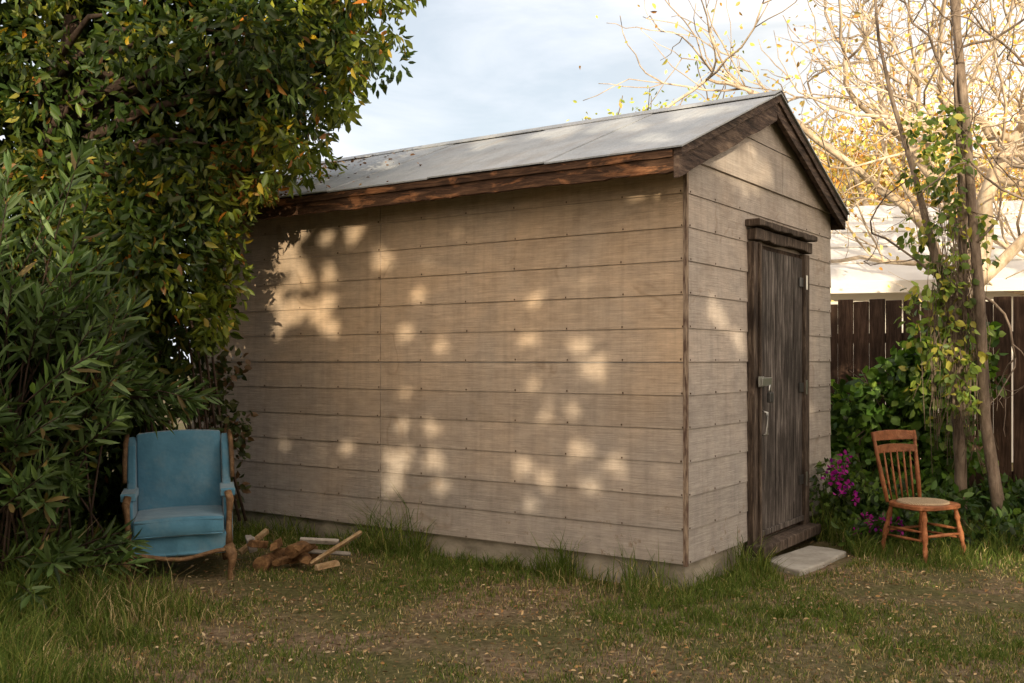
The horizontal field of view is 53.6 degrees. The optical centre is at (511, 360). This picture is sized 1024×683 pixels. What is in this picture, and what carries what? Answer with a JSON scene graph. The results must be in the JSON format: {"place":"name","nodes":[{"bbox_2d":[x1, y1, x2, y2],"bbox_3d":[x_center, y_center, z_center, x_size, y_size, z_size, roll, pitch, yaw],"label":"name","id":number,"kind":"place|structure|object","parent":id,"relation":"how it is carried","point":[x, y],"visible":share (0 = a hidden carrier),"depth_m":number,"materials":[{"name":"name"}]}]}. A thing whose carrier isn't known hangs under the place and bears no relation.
{"place":"outdoors","nodes":[
{"label":"outdoors","id":0,"kind":"place"},
{"bbox_2d":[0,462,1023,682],"bbox_3d":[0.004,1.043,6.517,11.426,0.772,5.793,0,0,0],"label":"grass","id":1,"kind":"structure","parent":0,"point":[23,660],"depth_m":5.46,"materials":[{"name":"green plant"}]},
{"bbox_2d":[0,0,1023,362],"label":"sky","id":2,"kind":"structure","parent":0,"point":[481,67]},
{"bbox_2d":[14,374,1023,682],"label":"ground","id":3,"kind":"structure","parent":0,"point":[420,642],"depth_m":5.27,"materials":[{"name":"soil"}]},
{"bbox_2d":[0,138,224,611],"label":"oleander shrub","id":4,"kind":"object","parent":3,"relation":"on","point":[42,446],"visible":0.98,"depth_m":5.66,"materials":[{"name":"green plant"}]},
{"bbox_2d":[120,429,236,584],"bbox_3d":[-2.174,0.947,6.626,0.708,0.943,0.700,-2,0,-17],"label":"blue armchair","id":5,"kind":"object","parent":3,"relation":"on","point":[177,494],"visible":0.97,"depth_m":6.74,"materials":[{"name":"fabric"}]},
{"bbox_2d":[168,345,257,508],"bbox_3d":[-2.204,0.641,7.354,0.678,1.505,0.657,0,0,0],"label":"climbing shrub","id":6,"kind":"object","parent":3,"relation":"on","point":[232,425],"visible":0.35,"depth_m":7.33,"materials":[{"name":"green plant"}]},
{"bbox_2d":[0,0,426,538],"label":"leafy tree","id":7,"kind":"object","parent":3,"relation":"on","point":[163,185],"visible":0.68,"depth_m":6.84,"materials":[{"name":"green plant"}]},
{"bbox_2d":[238,528,361,571],"bbox_3d":[-1.457,1.276,6.808,0.840,0.244,0.485,0,0,12],"label":"firewood pile","id":8,"kind":"object","parent":3,"relation":"on","point":[304,550],"visible":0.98,"depth_m":6.72,"materials":[{"name":"brown wood"}]},
{"bbox_2d":[7,538,1023,682],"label":"leaf litter","id":9,"kind":"object","parent":3,"relation":"on","point":[539,643],"visible":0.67,"depth_m":5.25,"materials":[{"name":"brown plant"}]},
{"bbox_2d":[191,90,849,589],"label":"wooden shed","id":10,"kind":"structure","parent":3,"relation":"on","point":[601,334],"depth_m":6.92,"materials":[{"name":"wood"}]},
{"bbox_2d":[257,150,506,196],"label":"roof leaf litter","id":11,"kind":"object","parent":10,"relation":"on","point":[352,160],"visible":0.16,"depth_m":8.50,"materials":[{"name":"brown plant"}]},
{"bbox_2d":[567,40,746,120],"bbox_3d":[2.991,-1.855,18.030,4.538,6.734,5.580,0,0,23],"label":"yellow green tree","id":12,"kind":"object","parent":3,"relation":"on","point":[645,93],"visible":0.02,"depth_m":17.04,"materials":[{"name":"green plant"}]},
{"bbox_2d":[579,0,1023,297],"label":"bare tree","id":13,"kind":"object","parent":3,"relation":"on","point":[986,194],"visible":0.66,"depth_m":12.64,"materials":[{"name":"beige plant"}]},
{"bbox_2d":[768,546,845,575],"bbox_3d":[2.037,1.419,7.048,0.360,0.102,0.916,0,0,41],"label":"concrete step","id":14,"kind":"object","parent":3,"relation":"on","point":[807,559],"visible":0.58,"depth_m":6.97,"materials":[{"name":"grey concrete"}]},
{"bbox_2d":[688,0,1023,210],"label":"bare tree","id":15,"kind":"object","parent":3,"relation":"on","point":[856,179],"visible":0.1,"depth_m":19.71,"materials":[{"name":"beige plant"}]},
{"bbox_2d":[809,450,909,541],"bbox_3d":[2.660,1.083,7.796,0.797,0.820,0.690,0,0,34],"label":"bougainvillea bush","id":16,"kind":"object","parent":3,"relation":"on","point":[854,486],"visible":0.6,"depth_m":7.80,"materials":[{"name":"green plant"}]},
{"bbox_2d":[722,90,1023,205],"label":"autumn tree","id":17,"kind":"object","parent":3,"relation":"on","point":[872,194],"visible":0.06,"depth_m":19.50,"materials":[{"name":"yellow plant"}]},
{"bbox_2d":[758,0,1023,304],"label":"bare tree","id":18,"kind":"object","parent":3,"relation":"on","point":[992,133],"visible":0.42,"depth_m":11.75,"materials":[{"name":"beige plant"}]},
{"bbox_2d":[812,471,1023,556],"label":"groundcover plants","id":19,"kind":"object","parent":3,"relation":"on","point":[975,503],"visible":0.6,"depth_m":7.69,"materials":[{"name":"green plant"}]},
{"bbox_2d":[871,430,966,562],"bbox_3d":[2.908,0.968,7.264,0.444,0.909,0.520,0,0,-27],"label":"wooden chair","id":20,"kind":"object","parent":3,"relation":"on","point":[921,505],"visible":0.98,"depth_m":7.31,"materials":[{"name":"brown wood"}]},
{"bbox_2d":[830,307,1009,515],"bbox_3d":[3.363,0.448,8.839,1.778,1.895,0.795,0,0,26],"label":"ivy bush","id":21,"kind":"object","parent":3,"relation":"on","point":[868,412],"visible":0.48,"depth_m":8.71,"materials":[{"name":"green plant"}]},
{"bbox_2d":[830,296,1023,521],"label":"wooden fence","id":22,"kind":"object","parent":3,"relation":"on","point":[859,338],"visible":0.03,"depth_m":9.09,"materials":[{"name":"brown wood"}]},
{"bbox_2d":[830,291,1023,461],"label":"walls","id":23,"kind":"structure","parent":3,"relation":"on","point":[855,297],"depth_m":14.17,"materials":[{"name":"white paint"}]},
{"bbox_2d":[830,200,1023,281],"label":"roof","id":24,"kind":"structure","parent":23,"relation":"on","point":[845,272],"depth_m":14.70,"materials":[{"name":"white"}]},
{"bbox_2d":[830,238,1014,247],"bbox_3d":[9.128,-1.719,14.036,12.000,0.092,0.160,0,0,14],"label":"roof course","id":25,"kind":"object","parent":24,"relation":"attached to","point":[857,244],"depth_m":14.96,"materials":[{"name":"white"}]},
{"bbox_2d":[830,278,1023,293],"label":"eave board","id":26,"kind":"object","parent":24,"relation":"attached to","point":[1016,284],"depth_m":13.71,"materials":[{"name":"white paint"}]},
{"bbox_2d":[830,254,1023,263],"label":"roof course","id":27,"kind":"object","parent":24,"relation":"attached to","point":[1016,257],"depth_m":14.35,"materials":[{"name":"white"}]},
{"bbox_2d":[831,223,1023,232],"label":"roof course","id":28,"kind":"object","parent":24,"relation":"attached to","point":[883,229],"depth_m":15.46,"materials":[{"name":"white"}]},
{"bbox_2d":[848,209,1023,218],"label":"roof course","id":29,"kind":"object","parent":24,"relation":"attached to","point":[885,215],"depth_m":15.98,"materials":[{"name":"white"}]},
{"bbox_2d":[837,0,1023,533],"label":"vine covered tree","id":30,"kind":"object","parent":3,"relation":"on","point":[951,341],"visible":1,"depth_m":7.80,"materials":[{"name":"green plant"}]},
{"bbox_2d":[868,75,1023,203],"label":"autumn tree","id":31,"kind":"object","parent":3,"relation":"on","point":[1011,197],"visible":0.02,"depth_m":21.25,"materials":[{"name":"orange plant"}]}
]}

